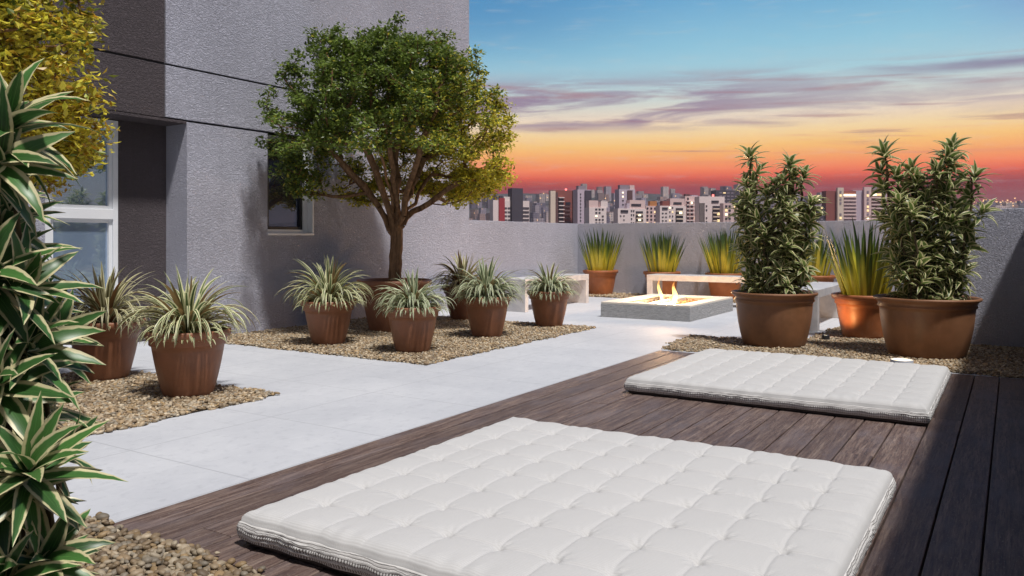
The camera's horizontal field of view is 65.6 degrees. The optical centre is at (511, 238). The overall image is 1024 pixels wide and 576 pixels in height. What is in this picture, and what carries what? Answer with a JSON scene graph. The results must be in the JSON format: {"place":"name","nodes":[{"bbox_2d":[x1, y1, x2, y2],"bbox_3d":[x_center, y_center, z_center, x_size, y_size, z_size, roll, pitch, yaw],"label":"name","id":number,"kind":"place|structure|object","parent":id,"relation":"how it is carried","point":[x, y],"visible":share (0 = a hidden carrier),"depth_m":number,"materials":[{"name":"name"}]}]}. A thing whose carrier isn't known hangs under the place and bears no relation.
{"place":"outdoors","nodes":[
{"label":"outdoors","id":0,"kind":"place"},
{"bbox_2d":[53,370,279,434],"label":"gravel","id":1,"kind":"structure","parent":0,"point":[133,399],"depth_m":5.29,"materials":[{"name":"beige gravel"}]},
{"bbox_2d":[0,0,119,196],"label":"potted tree","id":2,"kind":"object","parent":1,"relation":"on","point":[21,27],"visible":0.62,"depth_m":4.88,"materials":[{"name":"yellow plant"}]},
{"bbox_2d":[60,261,168,381],"bbox_3d":[-3.199,0.632,6.186,0.962,0.913,0.920,0,0,32],"label":"potted flax","id":3,"kind":"object","parent":1,"relation":"on","point":[115,353],"visible":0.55,"depth_m":6.06,"materials":[{"name":"striped green and cream leaf"},{"name":"terracotta"},{"name":"soil"}]},
{"bbox_2d":[114,266,260,397],"bbox_3d":[-2.257,0.633,5.568,0.998,0.910,0.986,0,0,32],"label":"potted flax","id":4,"kind":"object","parent":1,"relation":"on","point":[186,342],"visible":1,"depth_m":5.41,"materials":[{"name":"plant"}]},
{"bbox_2d":[4,0,468,347],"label":"apartment building","id":5,"kind":"structure","parent":0,"point":[182,181],"depth_m":8.89,"materials":[{"name":"grey paint"}]},
{"bbox_2d":[45,116,117,347],"bbox_3d":[-4.324,-0.070,7.966,0.096,2.300,0.740,0,0,32],"label":"glazed door","id":6,"kind":"structure","parent":5,"relation":"in","point":[90,209],"depth_m":8.05,"materials":[{"name":"glass"}]},
{"bbox_2d":[268,135,313,235],"bbox_3d":[-2.772,-0.642,9.796,0.167,1.215,0.732,0,0,32],"label":"window","id":7,"kind":"structure","parent":5,"relation":"in","point":[287,216],"depth_m":9.84,"materials":[{"name":"black glass"}]},
{"bbox_2d":[225,316,595,364],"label":"gravel","id":8,"kind":"structure","parent":0,"point":[453,338],"depth_m":8.40,"materials":[{"name":"beige gravel"}]},
{"bbox_2d":[280,253,375,344],"bbox_3d":[-1.900,0.619,8.234,1.061,0.939,1.005,0,0,32],"label":"potted flax","id":9,"kind":"object","parent":8,"relation":"on","point":[328,308],"visible":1,"depth_m":8.07,"materials":[{"name":"plant"}]},
{"bbox_2d":[251,10,520,331],"bbox_3d":[-1.231,-0.772,9.281,2.644,3.721,3.086,0,0,32],"label":"potted tree","id":10,"kind":"object","parent":8,"relation":"on","point":[403,107],"visible":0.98,"depth_m":8.93,"materials":[{"name":"green plant"}]},
{"bbox_2d":[370,268,453,352],"bbox_3d":[-0.945,0.680,7.676,0.838,0.815,0.835,0,0,32],"label":"potted flax","id":11,"kind":"object","parent":8,"relation":"on","point":[412,314],"visible":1,"depth_m":7.50,"materials":[{"name":"plant"}]},
{"bbox_2d":[429,251,496,319],"bbox_3d":[-0.650,0.613,10.746,1.031,0.950,1.012,0,0,-20],"label":"potted flax","id":12,"kind":"object","parent":8,"relation":"on","point":[460,311],"visible":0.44,"depth_m":10.58,"materials":[{"name":"plant"}]},
{"bbox_2d":[449,256,526,336],"bbox_3d":[-0.287,0.634,8.839,0.885,0.907,0.903,0,0,-20],"label":"potted flax","id":13,"kind":"object","parent":8,"relation":"on","point":[486,299],"visible":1,"depth_m":8.67,"materials":[{"name":"plant"}]},
{"bbox_2d":[518,261,582,326],"bbox_3d":[0.458,0.679,9.883,0.839,0.818,0.817,0,0,32],"label":"potted flax","id":14,"kind":"object","parent":8,"relation":"on","point":[549,295],"visible":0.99,"depth_m":9.71,"materials":[{"name":"plant"}]},
{"bbox_2d":[54,297,1020,522],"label":"terrace floor","id":15,"kind":"structure","parent":0,"point":[320,406],"depth_m":5.33,"materials":[{"name":"concrete"}]},
{"bbox_2d":[469,220,577,298],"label":"parapet wall","id":16,"kind":"structure","parent":15,"relation":"on","point":[526,247],"depth_m":14.39,"materials":[{"name":"grey paint"}]},
{"bbox_2d":[502,273,588,311],"bbox_3d":[0.562,0.855,12.829,0.460,0.490,2.100,0,0,32],"label":"stone bench","id":17,"kind":"object","parent":15,"relation":"on","point":[582,296],"visible":0.41,"depth_m":13.07,"materials":[{"name":"white stone"}]},
{"bbox_2d":[601,284,732,321],"bbox_3d":[2.301,0.820,11.613,1.300,0.560,1.900,0,0,32],"label":"fire pit","id":18,"kind":"object","parent":15,"relation":"on","point":[674,306],"visible":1,"depth_m":11.01,"materials":[{"name":"white concrete"}]},
{"bbox_2d":[647,274,764,294],"bbox_3d":[3.433,0.855,12.910,2.470,0.490,0.460,0,0,32],"label":"stone bench","id":19,"kind":"object","parent":15,"relation":"on","point":[653,280],"visible":0.38,"depth_m":13.07,"materials":[{"name":"beige stone"}]},
{"bbox_2d":[801,282,840,331],"bbox_3d":[3.926,0.855,10.299,0.450,0.490,1.890,0,0,32],"label":"stone bench","id":20,"kind":"object","parent":15,"relation":"on","point":[824,304],"visible":0.36,"depth_m":10.30,"materials":[{"name":"white stone"}]},
{"bbox_2d":[913,208,1023,346],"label":"parapet wall","id":21,"kind":"structure","parent":15,"relation":"on","point":[999,291],"depth_m":8.01,"materials":[{"name":"grey paint"}]},
{"bbox_2d":[589,292,735,302],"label":"gravel","id":22,"kind":"structure","parent":0,"point":[619,295],"depth_m":14.93,"materials":[{"name":"beige gravel"}]},
{"bbox_2d":[578,227,622,294],"bbox_3d":[1.714,0.435,15.413,0.925,1.306,0.912,0,0,32],"label":"potted sword plant","id":23,"kind":"object","parent":22,"relation":"on","point":[600,264],"visible":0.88,"depth_m":15.22,"materials":[{"name":"green plant"}]},
{"bbox_2d":[638,230,684,293],"bbox_3d":[2.774,0.430,14.752,0.864,1.316,0.906,0,0,-2],"label":"potted sword plant","id":24,"kind":"object","parent":22,"relation":"on","point":[664,258],"visible":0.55,"depth_m":14.55,"materials":[{"name":"green plant"}]},
{"bbox_2d":[696,226,745,298],"bbox_3d":[3.788,0.412,14.139,0.931,1.351,0.943,0,0,32],"label":"potted sword plant","id":25,"kind":"object","parent":22,"relation":"on","point":[720,260],"visible":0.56,"depth_m":13.94,"materials":[{"name":"green plant"}]},
{"bbox_2d":[803,228,842,281],"bbox_3d":[5.033,0.432,13.302,0.936,1.312,0.954,0,0,32],"label":"potted sword plant","id":26,"kind":"object","parent":22,"relation":"on","point":[820,259],"visible":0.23,"depth_m":13.08,"materials":[{"name":"green plant"}]},
{"bbox_2d":[469,193,1023,219],"bbox_3d":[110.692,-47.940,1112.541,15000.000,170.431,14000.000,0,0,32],"label":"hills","id":27,"kind":"structure","parent":0,"point":[651,197],"depth_m":1976.62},
{"bbox_2d":[490,188,528,221],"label":"city building","id":28,"kind":"structure","parent":27,"relation":"on","point":[513,206],"depth_m":558.32,"materials":[{"name":"grey concrete"}]},
{"bbox_2d":[549,189,572,223],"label":"city building","id":29,"kind":"structure","parent":27,"relation":"on","point":[560,206],"depth_m":557.75,"materials":[{"name":"brown concrete"}]},
{"bbox_2d":[573,186,591,223],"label":"city building","id":30,"kind":"structure","parent":27,"relation":"on","point":[581,195],"depth_m":547.45,"materials":[{"name":"grey concrete"}]},
{"bbox_2d":[585,200,607,223],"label":"city building","id":31,"kind":"structure","parent":27,"relation":"on","point":[595,211],"depth_m":499.90,"materials":[{"name":"white concrete"}]},
{"bbox_2d":[615,185,634,208],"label":"city building","id":32,"kind":"structure","parent":27,"relation":"on","point":[623,193],"depth_m":599.56,"materials":[{"name":"concrete"}]},
{"bbox_2d":[613,200,645,222],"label":"city building","id":33,"kind":"structure","parent":27,"relation":"on","point":[632,211],"depth_m":520.21,"materials":[{"name":"concrete"}]},
{"bbox_2d":[645,201,656,222],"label":"city building","id":34,"kind":"structure","parent":27,"relation":"on","point":[650,212],"depth_m":559.94,"materials":[{"name":"white concrete"}]},
{"bbox_2d":[655,198,685,222],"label":"city building","id":35,"kind":"structure","parent":27,"relation":"on","point":[671,210],"depth_m":530.10,"materials":[{"name":"white concrete"}]},
{"bbox_2d":[681,194,697,221],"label":"city building","id":36,"kind":"structure","parent":27,"relation":"on","point":[690,206],"depth_m":544.32,"materials":[{"name":"concrete"}]},
{"bbox_2d":[695,194,724,221],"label":"city building","id":37,"kind":"structure","parent":27,"relation":"on","point":[707,208],"depth_m":529.58,"materials":[{"name":"concrete"}]},
{"bbox_2d":[720,203,737,221],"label":"city building","id":38,"kind":"structure","parent":27,"relation":"on","point":[725,214],"depth_m":519.70,"materials":[{"name":"concrete"}]},
{"bbox_2d":[711,190,752,221],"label":"city building","id":39,"kind":"structure","parent":27,"relation":"on","point":[728,195],"depth_m":758.61,"materials":[{"name":"grey concrete"}]},
{"bbox_2d":[469,184,1023,222],"bbox_3d":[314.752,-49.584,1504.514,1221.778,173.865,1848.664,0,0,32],"label":"distant city","id":40,"kind":"object","parent":27,"relation":"on","point":[536,208],"visible":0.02,"depth_m":1791.13},
{"bbox_2d":[474,188,1020,220],"bbox_3d":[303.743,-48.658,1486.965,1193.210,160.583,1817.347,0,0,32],"label":"city lights","id":41,"kind":"object","parent":27,"relation":"on","point":[774,193],"visible":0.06,"depth_m":1609.59},
{"bbox_2d":[804,195,820,220],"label":"city building","id":42,"kind":"structure","parent":27,"relation":"on","point":[815,205],"depth_m":600.50,"materials":[{"name":"brick"}]},
{"bbox_2d":[816,206,824,220],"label":"city building","id":43,"kind":"structure","parent":27,"relation":"on","point":[821,218],"depth_m":559.91,"materials":[{"name":"grey concrete"}]},
{"bbox_2d":[822,188,856,220],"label":"city building","id":44,"kind":"structure","parent":27,"relation":"on","point":[843,207],"depth_m":559.16,"materials":[{"name":"grey concrete"}]},
{"bbox_2d":[851,187,886,220],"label":"city building","id":45,"kind":"structure","parent":27,"relation":"on","point":[866,205],"depth_m":573.95,"materials":[{"name":"concrete"}]},
{"bbox_2d":[469,0,1023,204],"label":"sky","id":46,"kind":"structure","parent":0,"point":[648,95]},
{"bbox_2d":[661,326,1023,378],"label":"gravel","id":47,"kind":"structure","parent":0,"point":[994,360],"depth_m":7.62,"materials":[{"name":"beige gravel"}]},
{"bbox_2d":[723,140,833,347],"bbox_3d":[2.715,0.037,8.146,0.919,2.102,0.854,0,0,-15],"label":"potted dracaena","id":48,"kind":"object","parent":47,"relation":"on","point":[775,309],"visible":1,"depth_m":8.00,"materials":[{"name":"green plant"}]},
{"bbox_2d":[821,334,829,339],"bbox_3d":[3.354,1.064,8.502,0.088,0.064,0.088,0,0,32],"label":"ground light","id":49,"kind":"object","parent":47,"relation":"on","point":[825,336],"visible":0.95,"depth_m":8.47,"materials":[{"name":"metal"}]},
{"bbox_2d":[822,218,896,338],"bbox_3d":[3.920,0.413,8.786,0.917,1.350,0.945,0,0,-18],"label":"potted sword plant","id":50,"kind":"object","parent":47,"relation":"on","point":[860,281],"visible":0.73,"depth_m":8.59,"materials":[{"name":"green plant"}]},
{"bbox_2d":[890,358,913,362],"bbox_3d":[3.304,1.075,6.736,0.180,0.099,0.180,0,0,32],"label":"ground light","id":51,"kind":"object","parent":47,"relation":"on","point":[900,360],"visible":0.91,"depth_m":6.70,"materials":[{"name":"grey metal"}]},
{"bbox_2d":[861,132,1000,359],"bbox_3d":[3.898,0.042,7.415,1.132,2.092,0.910,0,0,7],"label":"potted dracaena","id":52,"kind":"object","parent":47,"relation":"on","point":[927,310],"visible":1,"depth_m":7.32,"materials":[{"name":"green plant"}]},
{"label":"terrace slab","id":53,"kind":"structure","parent":0,"visible":0},
{"bbox_2d":[578,220,912,295],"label":"parapet wall","id":54,"kind":"structure","parent":53,"relation":"on","point":[630,266],"depth_m":15.03,"materials":[{"name":"grey paint"}]},
{"bbox_2d":[920,382,999,575],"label":"deck bearers","id":55,"kind":"object","parent":53,"relation":"on","point":[988,491],"depth_m":3.49,"materials":[{"name":"wood"}]},
{"bbox_2d":[112,350,1023,575],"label":"wood deck","id":56,"kind":"structure","parent":55,"relation":"on","point":[915,461],"depth_m":4.04,"materials":[{"name":"brown wood"}]},
{"bbox_2d":[72,512,265,575],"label":"gravel","id":57,"kind":"structure","parent":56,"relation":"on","point":[135,552],"depth_m":2.69,"materials":[{"name":"beige gravel"}]},
{"bbox_2d":[0,58,127,575],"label":"dracaena shrub","id":58,"kind":"object","parent":57,"relation":"on","point":[38,447],"visible":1,"depth_m":1.81,"materials":[{"name":"green plant"}]},
{"bbox_2d":[236,417,896,575],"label":"mattress","id":59,"kind":"object","parent":56,"relation":"on","point":[513,496],"visible":1,"depth_m":2.84,"materials":[{"name":"white fabric"}]},
{"bbox_2d":[624,348,950,425],"bbox_3d":[2.092,1.033,5.892,1.945,0.125,1.841,0,0,32],"label":"mattress","id":60,"kind":"object","parent":56,"relation":"on","point":[908,393],"visible":1,"depth_m":5.45,"materials":[{"name":"white fabric"}]}
]}

